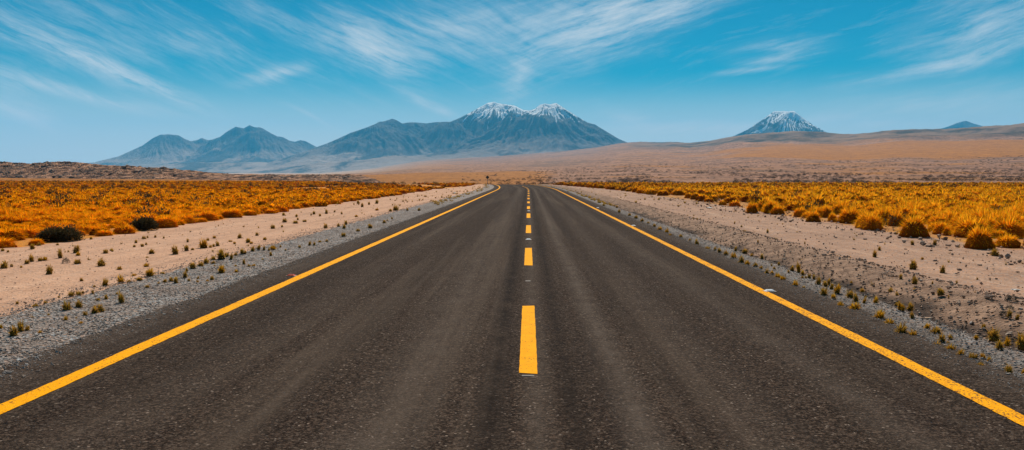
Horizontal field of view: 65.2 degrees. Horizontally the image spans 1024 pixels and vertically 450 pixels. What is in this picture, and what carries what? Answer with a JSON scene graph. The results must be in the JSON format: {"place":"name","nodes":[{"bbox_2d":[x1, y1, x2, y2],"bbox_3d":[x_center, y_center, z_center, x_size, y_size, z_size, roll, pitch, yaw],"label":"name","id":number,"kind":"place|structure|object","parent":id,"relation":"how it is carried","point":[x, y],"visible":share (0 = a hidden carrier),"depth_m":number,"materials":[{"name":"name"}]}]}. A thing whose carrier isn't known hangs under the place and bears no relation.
{"place":"outdoors","nodes":[
{"label":"outdoors","id":0,"kind":"place"},
{"bbox_2d":[0,161,382,182],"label":"rocky ridge","id":1,"kind":"structure","parent":0,"point":[29,170],"depth_m":385.19,"materials":[{"name":"stone"}]},
{"bbox_2d":[0,161,390,182],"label":"ridge boulders","id":2,"kind":"object","parent":1,"relation":"on","point":[62,175],"visible":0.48,"depth_m":391.59,"materials":[{"name":"stone"}]},
{"bbox_2d":[89,125,315,170],"bbox_3d":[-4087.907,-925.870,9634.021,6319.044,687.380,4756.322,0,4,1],"label":"hazy mountains","id":3,"kind":"structure","parent":0,"point":[245,148],"depth_m":9924.12,"materials":[{"name":"stone"}]},
{"bbox_2d":[202,102,627,172],"bbox_3d":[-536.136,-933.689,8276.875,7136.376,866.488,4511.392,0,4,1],"label":"snowy volcanoes","id":4,"kind":"structure","parent":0,"point":[490,129],"depth_m":8210.91,"materials":[{"name":"stone"}]},
{"bbox_2d":[0,184,1023,449],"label":"road","id":5,"kind":"structure","parent":0,"point":[452,328],"depth_m":6.87,"materials":[{"name":"asphalt"}]},
{"bbox_2d":[0,123,1023,351],"bbox_3d":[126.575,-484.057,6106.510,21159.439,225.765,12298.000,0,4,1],"label":"ground","id":6,"kind":"structure","parent":0,"point":[997,143],"depth_m":31.62,"materials":[{"name":"sand"}]},
{"bbox_2d":[0,213,16,223],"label":"bunchgrass clump","id":7,"kind":"object","parent":6,"relation":"on","point":[9,218],"visible":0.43,"depth_m":26.04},
{"bbox_2d":[0,205,21,215],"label":"bunchgrass clump","id":8,"kind":"object","parent":6,"relation":"on","point":[10,210],"visible":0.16,"depth_m":29.61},
{"bbox_2d":[0,235,24,247],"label":"bunchgrass clump","id":9,"kind":"object","parent":6,"relation":"on","point":[6,242],"visible":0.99,"depth_m":18.12,"materials":[{"name":"plant"}]},
{"bbox_2d":[4,209,20,216],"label":"bunchgrass clump","id":10,"kind":"object","parent":6,"relation":"on","point":[9,212],"visible":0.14,"depth_m":28.46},
{"bbox_2d":[0,225,30,240],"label":"bunchgrass clump","id":11,"kind":"object","parent":6,"relation":"on","point":[14,233],"visible":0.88,"depth_m":20.12,"materials":[{"name":"plant"}]},
{"bbox_2d":[10,214,38,224],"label":"bunchgrass clump","id":12,"kind":"object","parent":6,"relation":"on","point":[20,219],"visible":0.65,"depth_m":25.74,"materials":[{"name":"plant"}]},
{"bbox_2d":[11,225,40,237],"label":"bunchgrass clump","id":13,"kind":"object","parent":6,"relation":"on","point":[28,231],"visible":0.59,"depth_m":20.91,"materials":[{"name":"plant"}]},
{"bbox_2d":[17,210,37,217],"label":"bunchgrass clump","id":14,"kind":"object","parent":6,"relation":"on","point":[27,214],"visible":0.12,"depth_m":27.61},
{"bbox_2d":[25,238,45,244],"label":"bunchgrass clump","id":15,"kind":"object","parent":6,"relation":"on","point":[35,241],"visible":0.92,"depth_m":18.84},
{"bbox_2d":[34,209,47,216],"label":"bunchgrass clump","id":16,"kind":"object","parent":6,"relation":"on","point":[41,212],"visible":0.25,"depth_m":30.21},
{"bbox_2d":[33,219,54,227],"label":"bunchgrass clump","id":17,"kind":"object","parent":6,"relation":"on","point":[46,223],"visible":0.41,"depth_m":24.64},
{"bbox_2d":[41,213,54,221],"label":"bunchgrass clump","id":18,"kind":"object","parent":6,"relation":"on","point":[47,216],"visible":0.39,"depth_m":27.56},
{"bbox_2d":[44,264,52,274],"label":"grass tuft","id":19,"kind":"object","parent":6,"relation":"on","point":[49,270],"visible":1,"depth_m":13.21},
{"bbox_2d":[48,205,65,212],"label":"bunchgrass clump","id":20,"kind":"object","parent":6,"relation":"on","point":[57,209],"visible":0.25,"depth_m":32.44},
{"bbox_2d":[33,223,84,241],"bbox_3d":[-11.325,0.172,19.997,1.082,0.468,0.853,0,4,5],"label":"dark bush","id":21,"kind":"object","parent":6,"relation":"on","point":[63,234],"visible":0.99,"depth_m":19.85,"materials":[{"name":"green plant"}]},
{"bbox_2d":[49,212,78,221],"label":"bunchgrass clump","id":22,"kind":"object","parent":6,"relation":"on","point":[56,216],"visible":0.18,"depth_m":27.05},
{"bbox_2d":[51,215,77,224],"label":"bunchgrass clump","id":23,"kind":"object","parent":6,"relation":"on","point":[60,218],"visible":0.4,"depth_m":25.50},
{"bbox_2d":[75,224,97,233],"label":"bunchgrass clump","id":24,"kind":"object","parent":6,"relation":"on","point":[87,227],"visible":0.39,"depth_m":22.41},
{"bbox_2d":[75,218,98,226],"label":"bunchgrass clump","id":25,"kind":"object","parent":6,"relation":"on","point":[87,221],"visible":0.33,"depth_m":23.93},
{"bbox_2d":[82,205,100,211],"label":"bunchgrass clump","id":26,"kind":"object","parent":6,"relation":"on","point":[94,208],"visible":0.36,"depth_m":33.03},
{"bbox_2d":[77,215,107,223],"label":"bunchgrass clump","id":27,"kind":"object","parent":6,"relation":"on","point":[95,218],"visible":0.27,"depth_m":26.07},
{"bbox_2d":[84,223,111,234],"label":"bunchgrass clump","id":28,"kind":"object","parent":6,"relation":"on","point":[92,230],"visible":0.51,"depth_m":21.88,"materials":[{"name":"plant"}]},
{"bbox_2d":[96,258,106,265],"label":"grass tuft","id":29,"kind":"object","parent":6,"relation":"on","point":[100,262],"visible":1,"depth_m":14.48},
{"bbox_2d":[94,228,115,235],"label":"bunchgrass clump","id":30,"kind":"object","parent":6,"relation":"on","point":[102,232],"visible":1,"depth_m":21.48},
{"bbox_2d":[99,214,115,223],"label":"bunchgrass clump","id":31,"kind":"object","parent":6,"relation":"on","point":[109,218],"visible":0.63,"depth_m":26.85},
{"bbox_2d":[109,219,124,225],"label":"bunchgrass clump","id":32,"kind":"object","parent":6,"relation":"on","point":[118,222],"visible":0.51,"depth_m":25.05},
{"bbox_2d":[110,223,137,233],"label":"bunchgrass clump","id":33,"kind":"object","parent":6,"relation":"on","point":[125,228],"visible":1,"depth_m":22.51,"materials":[{"name":"plant"}]},
{"bbox_2d":[116,210,139,219],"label":"bunchgrass clump","id":34,"kind":"object","parent":6,"relation":"on","point":[134,215],"visible":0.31,"depth_m":27.48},
{"bbox_2d":[130,213,158,230],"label":"dark bush","id":35,"kind":"object","parent":6,"relation":"on","point":[144,223],"visible":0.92,"depth_m":23.91,"materials":[{"name":"green plant"}]},
{"bbox_2d":[139,212,157,220],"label":"bunchgrass clump","id":36,"kind":"object","parent":6,"relation":"on","point":[147,215],"visible":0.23,"depth_m":26.24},
{"bbox_2d":[144,267,156,276],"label":"grass tuft","id":37,"kind":"object","parent":6,"relation":"on","point":[149,273],"visible":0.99,"depth_m":12.48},
{"bbox_2d":[154,212,178,227],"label":"bunchgrass clump","id":38,"kind":"object","parent":6,"relation":"on","point":[165,222],"visible":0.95,"depth_m":25.05,"materials":[{"name":"plant"}]},
{"bbox_2d":[171,246,179,253],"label":"grass tuft","id":39,"kind":"object","parent":6,"relation":"on","point":[175,250],"visible":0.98,"depth_m":16.58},
{"bbox_2d":[173,217,184,224],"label":"bunchgrass clump","id":40,"kind":"object","parent":6,"relation":"on","point":[180,221],"visible":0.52,"depth_m":26.42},
{"bbox_2d":[173,213,198,223],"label":"bunchgrass clump","id":41,"kind":"object","parent":6,"relation":"on","point":[189,219],"visible":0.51,"depth_m":27.44,"materials":[{"name":"plant"}]},
{"bbox_2d":[198,238,208,247],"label":"grass tuft","id":42,"kind":"object","parent":6,"relation":"on","point":[203,244],"visible":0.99,"depth_m":18.12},
{"bbox_2d":[197,209,219,220],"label":"bunchgrass clump","id":43,"kind":"object","parent":6,"relation":"on","point":[209,215],"visible":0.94,"depth_m":29.08,"materials":[{"name":"plant"}]},
{"bbox_2d":[221,206,244,217],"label":"bunchgrass clump","id":44,"kind":"object","parent":6,"relation":"on","point":[233,212],"visible":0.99,"depth_m":30.63,"materials":[{"name":"plant"}]},
{"bbox_2d":[0,180,475,214],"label":"bunchgrass field","id":45,"kind":"structure","parent":6,"relation":"on","point":[234,196],"depth_m":60.12,"materials":[{"name":"plant"}]},
{"bbox_2d":[0,184,493,366],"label":"gravel verge","id":46,"kind":"structure","parent":6,"relation":"on","point":[66,338],"depth_m":11.16,"materials":[{"name":"gravel"}]},
{"bbox_2d":[8,325,18,335],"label":"grass tuft","id":47,"kind":"object","parent":46,"relation":"on","point":[13,331],"visible":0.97,"depth_m":7.99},
{"bbox_2d":[16,319,24,331],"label":"grass tuft","id":48,"kind":"object","parent":46,"relation":"on","point":[20,328],"visible":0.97,"depth_m":8.23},
{"bbox_2d":[62,298,71,310],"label":"grass tuft","id":49,"kind":"object","parent":46,"relation":"on","point":[66,306],"visible":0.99,"depth_m":9.46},
{"bbox_2d":[74,299,82,307],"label":"grass tuft","id":50,"kind":"object","parent":46,"relation":"on","point":[77,304],"visible":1,"depth_m":9.69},
{"bbox_2d":[117,291,125,302],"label":"grass tuft","id":51,"kind":"object","parent":46,"relation":"on","point":[121,298],"visible":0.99,"depth_m":10.07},
{"bbox_2d":[216,247,225,259],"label":"grass tuft","id":52,"kind":"object","parent":46,"relation":"on","point":[221,254],"visible":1,"depth_m":14.99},
{"bbox_2d":[240,208,256,215],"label":"bunchgrass clump","id":53,"kind":"object","parent":6,"relation":"on","point":[249,212],"visible":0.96,"depth_m":32.95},
{"bbox_2d":[0,179,1022,227],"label":"dark scrub","id":54,"kind":"object","parent":6,"relation":"on","point":[146,195],"visible":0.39,"depth_m":67.86,"materials":[{"name":"orange plant"}]},
{"bbox_2d":[0,202,1022,394],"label":"loose grit","id":55,"kind":"object","parent":6,"relation":"on","point":[930,344],"visible":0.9,"depth_m":9.95,"materials":[{"name":"gravel"}]},
{"bbox_2d":[0,190,1023,352],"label":"rubble","id":56,"kind":"object","parent":6,"relation":"on","point":[977,332],"visible":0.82,"depth_m":14.31,"materials":[{"name":"stone"}]},
{"bbox_2d":[0,184,1023,381],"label":"gravel verge","id":57,"kind":"structure","parent":6,"relation":"on","point":[977,348],"depth_m":9.57,"materials":[{"name":"gravel"}]},
{"bbox_2d":[819,286,828,295],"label":"grass tuft","id":58,"kind":"object","parent":57,"relation":"on","point":[823,292],"visible":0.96,"depth_m":10.86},
{"bbox_2d":[834,284,841,293],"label":"grass tuft","id":59,"kind":"object","parent":57,"relation":"on","point":[837,290],"visible":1,"depth_m":10.92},
{"bbox_2d":[846,289,853,297],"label":"grass tuft","id":60,"kind":"object","parent":57,"relation":"on","point":[850,294],"visible":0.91,"depth_m":10.56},
{"bbox_2d":[845,301,860,308],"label":"grass tuft","id":61,"kind":"object","parent":57,"relation":"on","point":[855,306],"visible":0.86,"depth_m":9.65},
{"bbox_2d":[872,308,885,318],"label":"grass tuft","id":62,"kind":"object","parent":57,"relation":"on","point":[880,315],"visible":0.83,"depth_m":9.04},
{"bbox_2d":[895,322,908,332],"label":"grass tuft","id":63,"kind":"object","parent":57,"relation":"on","point":[900,329],"visible":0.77,"depth_m":8.20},
{"bbox_2d":[930,326,940,333],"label":"grass tuft","id":64,"kind":"object","parent":57,"relation":"on","point":[936,330],"visible":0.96,"depth_m":8.18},
{"bbox_2d":[983,327,1001,341],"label":"grass tuft","id":65,"kind":"object","parent":57,"relation":"on","point":[993,335],"visible":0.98,"depth_m":7.98,"materials":[{"name":"plant"}]},
{"bbox_2d":[994,339,1003,349],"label":"grass tuft","id":66,"kind":"object","parent":57,"relation":"on","point":[999,345],"visible":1,"depth_m":7.45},
{"bbox_2d":[1015,329,1023,350],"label":"grass tuft","id":67,"kind":"object","parent":57,"relation":"on","point":[1020,342],"visible":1,"depth_m":7.66,"materials":[{"name":"plant"}]},
{"bbox_2d":[337,184,697,206],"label":"distant tufts","id":68,"kind":"object","parent":6,"relation":"on","point":[479,186],"visible":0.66,"depth_m":57.30,"materials":[{"name":"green plant"}]},
{"bbox_2d":[65,193,1023,266],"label":"sprouts","id":69,"kind":"object","parent":6,"relation":"on","point":[112,250],"visible":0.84,"depth_m":22.93,"materials":[{"name":"green plant"}]},
{"bbox_2d":[461,156,1023,184],"bbox_3d":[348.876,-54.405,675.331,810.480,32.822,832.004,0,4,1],"label":"slope scrub","id":70,"kind":"object","parent":6,"relation":"on","point":[816,176],"visible":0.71,"depth_m":423.30,"materials":[{"name":"plant"}]},
{"bbox_2d":[745,202,759,212],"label":"bunchgrass clump","id":71,"kind":"object","parent":6,"relation":"on","point":[751,207],"visible":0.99,"depth_m":35.20,"materials":[{"name":"plant"}]},
{"bbox_2d":[769,204,784,214],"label":"bunchgrass clump","id":72,"kind":"object","parent":6,"relation":"on","point":[776,210],"visible":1,"depth_m":34.28,"materials":[{"name":"plant"}]},
{"bbox_2d":[553,180,1023,245],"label":"bunchgrass field","id":73,"kind":"structure","parent":6,"relation":"on","point":[872,197],"depth_m":57.30,"materials":[{"name":"plant"}]},
{"bbox_2d":[791,205,805,216],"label":"bunchgrass clump","id":74,"kind":"object","parent":6,"relation":"on","point":[799,211],"visible":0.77,"depth_m":31.67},
{"bbox_2d":[802,208,822,221],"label":"bunchgrass clump","id":75,"kind":"object","parent":6,"relation":"on","point":[812,216],"visible":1,"depth_m":27.89,"materials":[{"name":"plant"}]},
{"bbox_2d":[808,204,821,215],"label":"bunchgrass clump","id":76,"kind":"object","parent":6,"relation":"on","point":[818,209],"visible":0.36,"depth_m":31.39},
{"bbox_2d":[820,204,835,217],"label":"bunchgrass clump","id":77,"kind":"object","parent":6,"relation":"on","point":[826,211],"visible":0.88,"depth_m":31.01,"materials":[{"name":"plant"}]},
{"bbox_2d":[827,211,837,221],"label":"bunchgrass clump","id":78,"kind":"object","parent":6,"relation":"on","point":[831,217],"visible":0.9,"depth_m":28.14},
{"bbox_2d":[834,204,860,223],"bbox_3d":[11.552,-0.420,27.363,1.120,0.778,1.224,-2,4,-33],"label":"bunchgrass clump","id":79,"kind":"object","parent":6,"relation":"on","point":[847,215],"visible":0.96,"depth_m":27.18,"materials":[{"name":"plant"}]},
{"bbox_2d":[850,210,888,228],"bbox_3d":[11.101,-0.220,24.930,1.217,0.696,1.264,-2,4,-25],"label":"bunchgrass clump","id":80,"kind":"object","parent":6,"relation":"on","point":[859,221],"visible":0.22,"depth_m":24.87,"materials":[{"name":"plant"}]},
{"bbox_2d":[857,212,884,230],"bbox_3d":[10.812,-0.177,24.106,0.982,0.707,0.959,2,4,25],"label":"bunchgrass clump","id":81,"kind":"object","parent":6,"relation":"on","point":[871,222],"visible":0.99,"depth_m":23.96,"materials":[{"name":"plant"}]},
{"bbox_2d":[873,204,891,222],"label":"bunchgrass clump","id":82,"kind":"object","parent":6,"relation":"on","point":[884,211],"visible":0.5,"depth_m":26.65,"materials":[{"name":"plant"}]},
{"bbox_2d":[885,210,905,225],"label":"bunchgrass clump","id":83,"kind":"object","parent":6,"relation":"on","point":[897,216],"visible":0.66,"depth_m":25.70,"materials":[{"name":"plant"}]},
{"bbox_2d":[891,204,912,219],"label":"bunchgrass clump","id":84,"kind":"object","parent":6,"relation":"on","point":[905,210],"visible":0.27,"depth_m":28.84,"materials":[{"name":"plant"}]},
{"bbox_2d":[908,259,917,269],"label":"grass tuft","id":85,"kind":"object","parent":6,"relation":"on","point":[913,265],"visible":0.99,"depth_m":13.81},
{"bbox_2d":[903,206,922,218],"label":"bunchgrass clump","id":86,"kind":"object","parent":6,"relation":"on","point":[916,212],"visible":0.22,"depth_m":27.94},
{"bbox_2d":[895,213,931,237],"bbox_3d":[10.657,-0.043,21.121,1.105,0.742,1.125,-2,4,-35],"label":"bunchgrass clump","id":87,"kind":"object","parent":6,"relation":"on","point":[914,227],"visible":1,"depth_m":20.94,"materials":[{"name":"plant"}]},
{"bbox_2d":[906,201,927,212],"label":"bunchgrass clump","id":88,"kind":"object","parent":6,"relation":"on","point":[919,207],"visible":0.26,"depth_m":30.43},
{"bbox_2d":[906,198,927,208],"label":"bunchgrass clump","id":89,"kind":"object","parent":6,"relation":"on","point":[912,200],"visible":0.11,"depth_m":32.38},
{"bbox_2d":[918,210,932,223],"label":"bunchgrass clump","id":90,"kind":"object","parent":6,"relation":"on","point":[926,215],"visible":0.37,"depth_m":27.42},
{"bbox_2d":[927,221,939,231],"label":"bunchgrass clump","id":91,"kind":"object","parent":6,"relation":"on","point":[932,226],"visible":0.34,"depth_m":23.24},
{"bbox_2d":[925,199,945,210],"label":"bunchgrass clump","id":92,"kind":"object","parent":6,"relation":"on","point":[931,207],"visible":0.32,"depth_m":32.68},
{"bbox_2d":[927,212,950,226],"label":"bunchgrass clump","id":93,"kind":"object","parent":6,"relation":"on","point":[937,218],"visible":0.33,"depth_m":23.86,"materials":[{"name":"plant"}]},
{"bbox_2d":[930,219,953,234],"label":"bunchgrass clump","id":94,"kind":"object","parent":6,"relation":"on","point":[937,230],"visible":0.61,"depth_m":22.09,"materials":[{"name":"plant"}]},
{"bbox_2d":[942,224,950,235],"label":"bunchgrass clump","id":95,"kind":"object","parent":6,"relation":"on","point":[946,230],"visible":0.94,"depth_m":21.50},
{"bbox_2d":[936,206,966,222],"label":"bunchgrass clump","id":96,"kind":"object","parent":6,"relation":"on","point":[955,213],"visible":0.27,"depth_m":25.54,"materials":[{"name":"plant"}]},
{"bbox_2d":[948,213,966,224],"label":"bunchgrass clump","id":97,"kind":"object","parent":6,"relation":"on","point":[956,217],"visible":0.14,"depth_m":24.86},
{"bbox_2d":[952,204,968,212],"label":"bunchgrass clump","id":98,"kind":"object","parent":6,"relation":"on","point":[961,208],"visible":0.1,"depth_m":30.07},
{"bbox_2d":[951,214,972,233],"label":"bunchgrass clump","id":99,"kind":"object","parent":6,"relation":"on","point":[955,224],"visible":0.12,"depth_m":22.32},
{"bbox_2d":[947,214,994,237],"bbox_3d":[12.120,-0.011,21.180,1.354,0.673,1.304,0,4,-3],"label":"bunchgrass clump","id":100,"kind":"object","parent":6,"relation":"on","point":[964,226],"visible":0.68,"depth_m":20.96,"materials":[{"name":"plant"}]},
{"bbox_2d":[962,220,997,249],"bbox_3d":[10.473,0.199,17.891,0.860,0.713,0.829,-2,4,-33],"label":"bunchgrass clump","id":101,"kind":"object","parent":6,"relation":"on","point":[977,238],"visible":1,"depth_m":17.78,"materials":[{"name":"plant"}]},
{"bbox_2d":[971,202,1001,219],"bbox_3d":[14.080,-0.270,23.814,1.278,0.911,1.248,2,4,28],"label":"bunchgrass clump","id":102,"kind":"object","parent":6,"relation":"on","point":[977,215],"visible":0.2,"depth_m":23.81,"materials":[{"name":"plant"}]},
{"bbox_2d":[979,214,997,231],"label":"bunchgrass clump","id":103,"kind":"object","parent":6,"relation":"on","point":[988,220],"visible":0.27,"depth_m":22.10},
{"bbox_2d":[990,228,1008,237],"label":"bunchgrass clump","id":104,"kind":"object","parent":6,"relation":"on","point":[996,233],"visible":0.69,"depth_m":20.59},
{"bbox_2d":[985,206,1022,225],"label":"bunchgrass clump","id":105,"kind":"object","parent":6,"relation":"on","point":[997,214],"visible":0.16,"depth_m":22.61,"materials":[{"name":"plant"}]},
{"bbox_2d":[994,205,1017,215],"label":"bunchgrass clump","id":106,"kind":"object","parent":6,"relation":"on","point":[1010,210],"visible":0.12,"depth_m":26.61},
{"bbox_2d":[991,213,1023,237],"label":"bunchgrass clump","id":107,"kind":"object","parent":6,"relation":"on","point":[1010,227],"visible":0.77,"depth_m":21.00,"materials":[{"name":"plant"}]},
{"bbox_2d":[993,231,1022,247],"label":"bunchgrass clump","id":108,"kind":"object","parent":6,"relation":"on","point":[1006,241],"visible":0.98,"depth_m":18.08,"materials":[{"name":"plant"}]},
{"bbox_2d":[995,204,1023,216],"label":"bunchgrass clump","id":109,"kind":"object","parent":6,"relation":"on","point":[1015,208],"visible":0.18,"depth_m":28.14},
{"bbox_2d":[1004,293,1020,302],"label":"shrub","id":110,"kind":"object","parent":6,"relation":"on","point":[1010,297],"visible":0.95,"depth_m":9.77,"materials":[{"name":"grey plant"}]},
{"bbox_2d":[1001,209,1023,224],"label":"bunchgrass clump","id":111,"kind":"object","parent":6,"relation":"on","point":[1016,218],"visible":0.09,"depth_m":24.16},
{"bbox_2d":[0,0,1023,163],"label":"sky","id":112,"kind":"structure","parent":0,"point":[83,81],"materials":[{"name":"blue"}]},
{"bbox_2d":[735,111,824,135],"bbox_3d":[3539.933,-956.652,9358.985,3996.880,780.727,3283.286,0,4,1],"label":"distant cone","id":113,"kind":"object","parent":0,"point":[779,121],"visible":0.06,"depth_m":9294.13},
{"bbox_2d":[940,121,981,128],"bbox_3d":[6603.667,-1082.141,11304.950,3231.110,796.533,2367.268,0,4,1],"label":"distant peak","id":114,"kind":"structure","parent":0,"point":[964,124],"depth_m":11333.33,"materials":[{"name":"stone"}]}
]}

